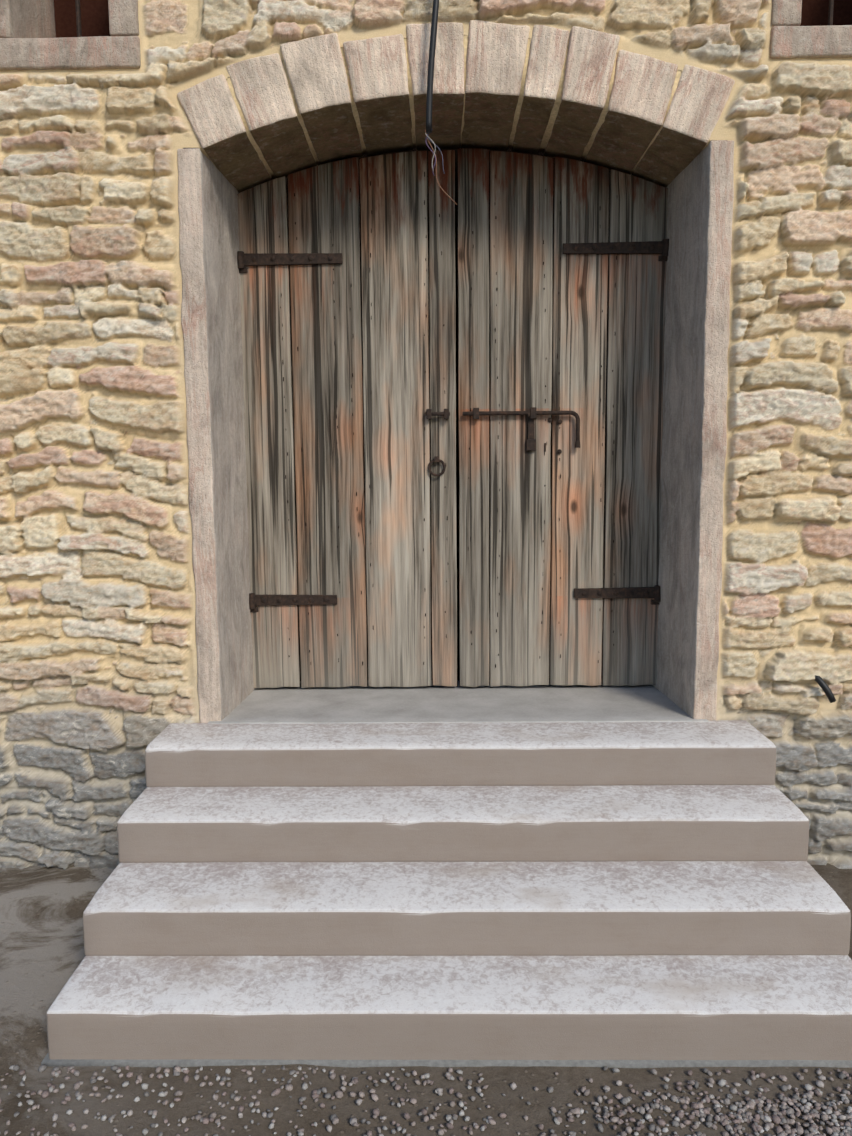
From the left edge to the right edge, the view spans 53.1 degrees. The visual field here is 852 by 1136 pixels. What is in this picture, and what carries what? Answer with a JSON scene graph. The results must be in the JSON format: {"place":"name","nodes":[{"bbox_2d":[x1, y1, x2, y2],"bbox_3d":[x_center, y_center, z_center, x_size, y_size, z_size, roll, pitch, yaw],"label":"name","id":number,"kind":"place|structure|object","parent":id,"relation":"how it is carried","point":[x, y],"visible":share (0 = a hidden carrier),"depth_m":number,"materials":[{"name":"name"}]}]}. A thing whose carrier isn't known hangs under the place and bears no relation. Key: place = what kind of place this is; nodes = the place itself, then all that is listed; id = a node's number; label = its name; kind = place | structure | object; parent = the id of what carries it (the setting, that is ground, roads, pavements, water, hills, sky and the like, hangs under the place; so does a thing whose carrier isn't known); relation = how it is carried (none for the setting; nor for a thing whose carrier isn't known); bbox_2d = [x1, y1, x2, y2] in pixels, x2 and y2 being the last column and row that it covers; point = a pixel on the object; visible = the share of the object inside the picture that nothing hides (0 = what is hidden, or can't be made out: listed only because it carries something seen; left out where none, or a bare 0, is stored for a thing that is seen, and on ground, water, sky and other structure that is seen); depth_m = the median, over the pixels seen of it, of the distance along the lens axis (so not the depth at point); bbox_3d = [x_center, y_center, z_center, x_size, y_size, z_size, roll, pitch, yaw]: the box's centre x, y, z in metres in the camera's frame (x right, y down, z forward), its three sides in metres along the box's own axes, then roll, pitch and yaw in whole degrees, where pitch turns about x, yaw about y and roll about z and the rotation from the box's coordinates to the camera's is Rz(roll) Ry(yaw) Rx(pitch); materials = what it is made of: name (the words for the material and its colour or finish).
{"place":"outdoors","nodes":[
{"label":"outdoors","id":0,"kind":"place"},
{"bbox_2d":[0,863,851,1135],"bbox_3d":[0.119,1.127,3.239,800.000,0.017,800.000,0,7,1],"label":"dirt ground","id":1,"kind":"structure","parent":0,"point":[42,954],"depth_m":2.08,"materials":[{"name":"soil"}]},
{"bbox_2d":[0,0,851,869],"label":"stone wall","id":2,"kind":"structure","parent":1,"relation":"on","point":[98,670],"depth_m":3.02,"materials":[{"name":"beige stone"}]},
{"bbox_2d":[0,36,140,70],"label":"window sill","id":3,"kind":"structure","parent":2,"relation":"attached to","point":[95,53],"depth_m":2.90,"materials":[{"name":"beige stone"}]},
{"bbox_2d":[0,0,55,37],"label":"window jamb","id":4,"kind":"structure","parent":3,"relation":"on","point":[27,18],"depth_m":3.03,"materials":[{"name":"beige stone"}]},
{"bbox_2d":[75,0,81,36],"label":"bar window","id":5,"kind":"structure","parent":3,"relation":"on","point":[78,18],"depth_m":3.05,"materials":[{"name":"grey metal"}]},
{"bbox_2d":[108,0,138,35],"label":"window jamb","id":6,"kind":"object","parent":3,"relation":"on","point":[123,18],"visible":0.21,"depth_m":2.89,"materials":[{"name":"beige stone"}]},
{"bbox_2d":[54,0,110,37],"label":"interior window","id":7,"kind":"structure","parent":2,"relation":"in","point":[94,17],"depth_m":3.24,"materials":[{"name":"brown wood"}]},
{"bbox_2d":[426,0,438,132],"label":"hanging cable","id":8,"kind":"object","parent":2,"relation":"attached to","point":[432,48],"visible":1,"depth_m":2.83,"materials":[{"name":"black rubber"}]},
{"bbox_2d":[425,132,435,170],"bbox_3d":[0.016,-1.414,2.883,0.034,0.139,0.011,2,7,19],"label":"wire","id":9,"kind":"object","parent":8,"relation":"hanging from","point":[434,151],"visible":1,"depth_m":2.88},
{"bbox_2d":[426,134,435,175],"bbox_3d":[0.017,-1.406,2.884,0.036,0.154,0.011,2,7,17],"label":"wire","id":10,"kind":"object","parent":8,"relation":"hanging from","point":[433,153],"visible":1,"depth_m":2.88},
{"bbox_2d":[427,129,444,173],"bbox_3d":[0.034,-1.409,2.883,0.060,0.148,0.008,0,7,7],"label":"wire","id":11,"kind":"object","parent":8,"relation":"hanging from","point":[440,151],"visible":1,"depth_m":2.88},
{"bbox_2d":[425,129,456,204],"bbox_3d":[0.051,-1.358,2.886,0.109,0.250,0.006,0,7,6],"label":"wire","id":12,"kind":"object","parent":8,"relation":"hanging from","point":[436,174],"visible":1,"depth_m":2.89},
{"bbox_2d":[770,25,851,58],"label":"window sill","id":13,"kind":"structure","parent":2,"relation":"attached to","point":[795,42],"depth_m":2.86,"materials":[{"name":"beige stone"}]},
{"bbox_2d":[771,0,801,25],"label":"window jamb","id":14,"kind":"object","parent":13,"relation":"on","point":[786,13],"visible":0.29,"depth_m":2.86,"materials":[{"name":"beige stone"}]},
{"bbox_2d":[828,0,833,24],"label":"bar window","id":15,"kind":"structure","parent":13,"relation":"on","point":[830,12],"depth_m":3.01,"materials":[{"name":"grey metal"}]},
{"bbox_2d":[815,675,835,702],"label":"pipe","id":16,"kind":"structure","parent":2,"relation":"attached to","point":[823,685],"depth_m":3.07,"materials":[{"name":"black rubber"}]},
{"bbox_2d":[800,0,851,25],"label":"interior window","id":17,"kind":"structure","parent":2,"relation":"in","point":[814,12],"depth_m":3.21,"materials":[{"name":"brown wood"}]},
{"bbox_2d":[0,1064,851,1135],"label":"gravel stones","id":18,"kind":"object","parent":1,"relation":"on","point":[740,1116],"visible":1,"depth_m":2.00,"materials":[{"name":"grey gravel"}]},
{"bbox_2d":[41,1053,851,1067],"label":"step base","id":19,"kind":"object","parent":1,"relation":"on","point":[46,1061],"visible":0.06,"depth_m":2.15,"materials":[{"name":"grey concrete"}]},
{"bbox_2d":[46,955,851,1059],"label":"stone step","id":20,"kind":"object","parent":1,"relation":"on","point":[707,1007],"visible":0.4,"depth_m":2.16,"materials":[{"name":"grey stone"}]},
{"bbox_2d":[82,861,850,955],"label":"stone step","id":21,"kind":"object","parent":20,"relation":"on","point":[606,908],"visible":0.69,"depth_m":2.38,"materials":[{"name":"grey stone"}]},
{"bbox_2d":[117,785,808,862],"bbox_3d":[0.113,0.809,2.925,2.141,0.146,0.592,0,7,1],"label":"stone step","id":22,"kind":"object","parent":21,"relation":"on","point":[497,823],"visible":0.69,"depth_m":2.64,"materials":[{"name":"grey stone"}]},
{"bbox_2d":[145,720,775,786],"bbox_3d":[0.113,0.656,3.028,2.140,0.146,0.292,0,7,1],"label":"stone step","id":23,"kind":"object","parent":22,"relation":"on","point":[727,752],"visible":0.98,"depth_m":2.89,"materials":[{"name":"grey stone"}]},
{"bbox_2d":[207,680,708,723],"bbox_3d":[0.119,0.582,3.452,1.852,0.106,0.621,0,7,1],"label":"door threshold","id":24,"kind":"object","parent":23,"relation":"on","point":[458,703],"depth_m":3.35,"materials":[{"name":"stone"}]},
{"bbox_2d":[177,148,255,722],"bbox_3d":[-0.809,-0.457,3.322,0.154,2.061,0.548,0,7,1],"label":"door jamb","id":25,"kind":"structure","parent":24,"relation":"on","point":[208,192],"depth_m":3.14,"materials":[{"name":"stone"}]},
{"bbox_2d":[177,74,272,192],"bbox_3d":[-0.734,-1.591,3.176,0.180,0.211,0.527,-21,6,3],"label":"arch stone","id":26,"kind":"object","parent":25,"relation":"on","point":[209,106],"visible":0.75,"depth_m":2.92,"materials":[{"name":"beige stone"}]},
{"bbox_2d":[199,35,710,178],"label":"mortar joints","id":27,"kind":"object","parent":26,"relation":"attached to","point":[549,127],"visible":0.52,"depth_m":2.94,"materials":[{"name":"beige concrete"}]},
{"bbox_2d":[226,53,317,177],"bbox_3d":[-0.559,-1.662,3.170,0.194,0.234,0.521,-16,6,3],"label":"arch stone","id":28,"kind":"object","parent":27,"relation":"on","point":[262,93],"visible":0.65,"depth_m":2.92,"materials":[{"name":"beige stone"}]},
{"bbox_2d":[280,33,363,164],"bbox_3d":[-0.370,-1.713,3.155,0.204,0.241,0.532,-12,6,2],"label":"arch stone","id":29,"kind":"object","parent":27,"relation":"on","point":[316,70],"visible":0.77,"depth_m":2.90,"materials":[{"name":"beige stone"}]},
{"bbox_2d":[343,34,413,156],"bbox_3d":[-0.165,-1.729,3.152,0.212,0.206,0.529,-7,7,2],"label":"arch stone","id":30,"kind":"object","parent":27,"relation":"on","point":[377,68],"visible":0.92,"depth_m":2.90,"materials":[{"name":"beige stone"}]},
{"bbox_2d":[406,22,464,150],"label":"arch stone","id":31,"kind":"object","parent":27,"relation":"on","point":[448,98],"visible":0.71,"depth_m":2.90,"materials":[{"name":"beige stone"}]},
{"bbox_2d":[461,20,529,150],"bbox_3d":[0.245,-1.761,3.145,0.213,0.242,0.523,3,7,0],"label":"arch stone","id":32,"kind":"object","parent":27,"relation":"on","point":[496,56],"visible":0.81,"depth_m":2.90,"materials":[{"name":"beige stone"}]},
{"bbox_2d":[511,25,569,154],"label":"arch stone","id":33,"kind":"object","parent":27,"relation":"on","point":[548,49],"visible":0.88,"depth_m":2.90,"materials":[{"name":"beige stone"}]},
{"bbox_2d":[543,26,619,160],"bbox_3d":[0.554,-1.725,3.141,0.170,0.246,0.534,11,7,-1],"label":"arch stone","id":34,"kind":"object","parent":27,"relation":"on","point":[591,57],"visible":0.77,"depth_m":2.89,"materials":[{"name":"beige stone"}]},
{"bbox_2d":[583,50,677,173],"bbox_3d":[0.735,-1.665,3.151,0.215,0.211,0.522,15,7,-1],"label":"arch stone","id":35,"kind":"object","parent":27,"relation":"on","point":[640,96],"visible":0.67,"depth_m":2.90,"materials":[{"name":"beige stone"}]},
{"bbox_2d":[630,64,734,186],"bbox_3d":[0.933,-1.614,3.155,0.187,0.231,0.520,20,7,-2],"label":"arch stone","id":36,"kind":"object","parent":27,"relation":"on","point":[700,98],"visible":0.71,"depth_m":2.91,"materials":[{"name":"beige stone"}]},
{"bbox_2d":[237,251,342,272],"bbox_3d":[-0.553,-1.220,3.396,0.440,0.080,0.042,0,7,1],"label":"hinge strap","id":37,"kind":"object","parent":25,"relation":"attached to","point":[256,259],"visible":0.92,"depth_m":3.38,"materials":[{"name":"metal"}]},
{"bbox_2d":[249,593,336,611],"bbox_3d":[-0.566,0.143,3.556,0.390,0.080,0.042,0,7,1],"label":"hinge strap","id":38,"kind":"object","parent":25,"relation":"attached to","point":[265,600],"visible":1,"depth_m":3.54,"materials":[{"name":"metal"}]},
{"bbox_2d":[238,176,300,687],"bbox_3d":[-0.661,-0.522,3.500,0.234,2.073,0.036,0,7,1],"label":"plank door","id":39,"kind":"structure","parent":24,"relation":"on","point":[266,348],"depth_m":3.48,"materials":[{"name":"grey wood"}]},
{"bbox_2d":[288,157,367,687],"bbox_3d":[-0.398,-0.557,3.493,0.283,2.140,0.035,0,7,1],"label":"plank door","id":40,"kind":"structure","parent":24,"relation":"on","point":[329,458],"depth_m":3.47,"materials":[{"name":"wood"}]},
{"bbox_2d":[359,151,431,686],"bbox_3d":[-0.120,-0.569,3.484,0.268,2.156,0.036,0,7,1],"label":"plank door","id":41,"kind":"structure","parent":24,"relation":"on","point":[393,197],"depth_m":3.46,"materials":[{"name":"wood"}]},
{"bbox_2d":[428,150,456,686],"bbox_3d":[0.070,-0.572,3.489,0.106,2.160,0.035,0,7,1],"label":"plank door","id":42,"kind":"structure","parent":24,"relation":"on","point":[442,301],"depth_m":3.47,"materials":[{"name":"grey wood"}]},
{"bbox_2d":[428,456,445,476],"bbox_3d":[0.044,-0.414,3.476,0.073,0.082,0.022,0,7,1],"label":"ring handle","id":43,"kind":"object","parent":42,"relation":"attached to","point":[436,459],"depth_m":3.47,"materials":[{"name":"metal"}]},
{"bbox_2d":[458,148,488,686],"bbox_3d":[0.195,-0.574,3.481,0.126,2.166,0.036,0,7,1],"label":"plank door","id":44,"kind":"structure","parent":24,"relation":"on","point":[473,308],"depth_m":3.46,"materials":[{"name":"grey wood"}]},
{"bbox_2d":[490,151,553,686],"bbox_3d":[0.386,-0.571,3.479,0.249,2.153,0.035,0,7,1],"label":"plank door","id":45,"kind":"structure","parent":24,"relation":"on","point":[521,210],"depth_m":3.46,"materials":[{"name":"wood"}]},
{"bbox_2d":[425,407,579,453],"bbox_3d":[0.311,-0.554,3.451,0.627,0.187,0.037,0,7,1],"label":"door bolt","id":46,"kind":"object","parent":45,"relation":"attached to","point":[531,413],"depth_m":3.43,"materials":[{"name":"metal"}]},
{"bbox_2d":[549,156,608,685],"bbox_3d":[0.622,-0.561,3.480,0.217,2.129,0.035,0,7,1],"label":"plank door","id":47,"kind":"structure","parent":24,"relation":"on","point":[580,281],"depth_m":3.46,"materials":[{"name":"grey wood"}]},
{"bbox_2d":[602,169,667,685],"bbox_3d":[0.868,-0.537,3.482,0.265,2.082,0.036,0,7,1],"label":"plank door","id":48,"kind":"structure","parent":24,"relation":"on","point":[636,308],"depth_m":3.46,"materials":[{"name":"grey wood"}]},
{"bbox_2d":[653,140,733,720],"bbox_3d":[1.027,-0.471,3.296,0.152,2.060,0.547,0,7,1],"label":"door jamb","id":49,"kind":"structure","parent":24,"relation":"on","point":[700,187],"depth_m":3.12,"materials":[{"name":"stone"}]},
{"bbox_2d":[563,239,668,260],"bbox_3d":[0.762,-1.256,3.374,0.440,0.080,0.042,0,7,1],"label":"hinge strap","id":50,"kind":"object","parent":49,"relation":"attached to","point":[656,247],"visible":0.96,"depth_m":3.36,"materials":[{"name":"metal"}]},
{"bbox_2d":[574,585,660,604],"bbox_3d":[0.804,0.113,3.535,0.380,0.080,0.042,0,7,1],"label":"hinge strap","id":51,"kind":"object","parent":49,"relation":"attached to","point":[654,592],"visible":0.94,"depth_m":3.52,"materials":[{"name":"metal"}]},
{"bbox_2d":[183,140,716,680],"bbox_3d":[0.114,-0.701,3.764,4.600,3.500,0.020,0,7,1],"label":"door backing","id":52,"kind":"object","parent":1,"relation":"on","point":[457,398],"depth_m":3.75,"materials":[{"name":"brown wood"}]},
{"bbox_2d":[279,172,616,667],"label":"nails","id":53,"kind":"object","parent":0,"point":[446,419],"depth_m":3.45,"materials":[{"name":"black metal"}]}
]}

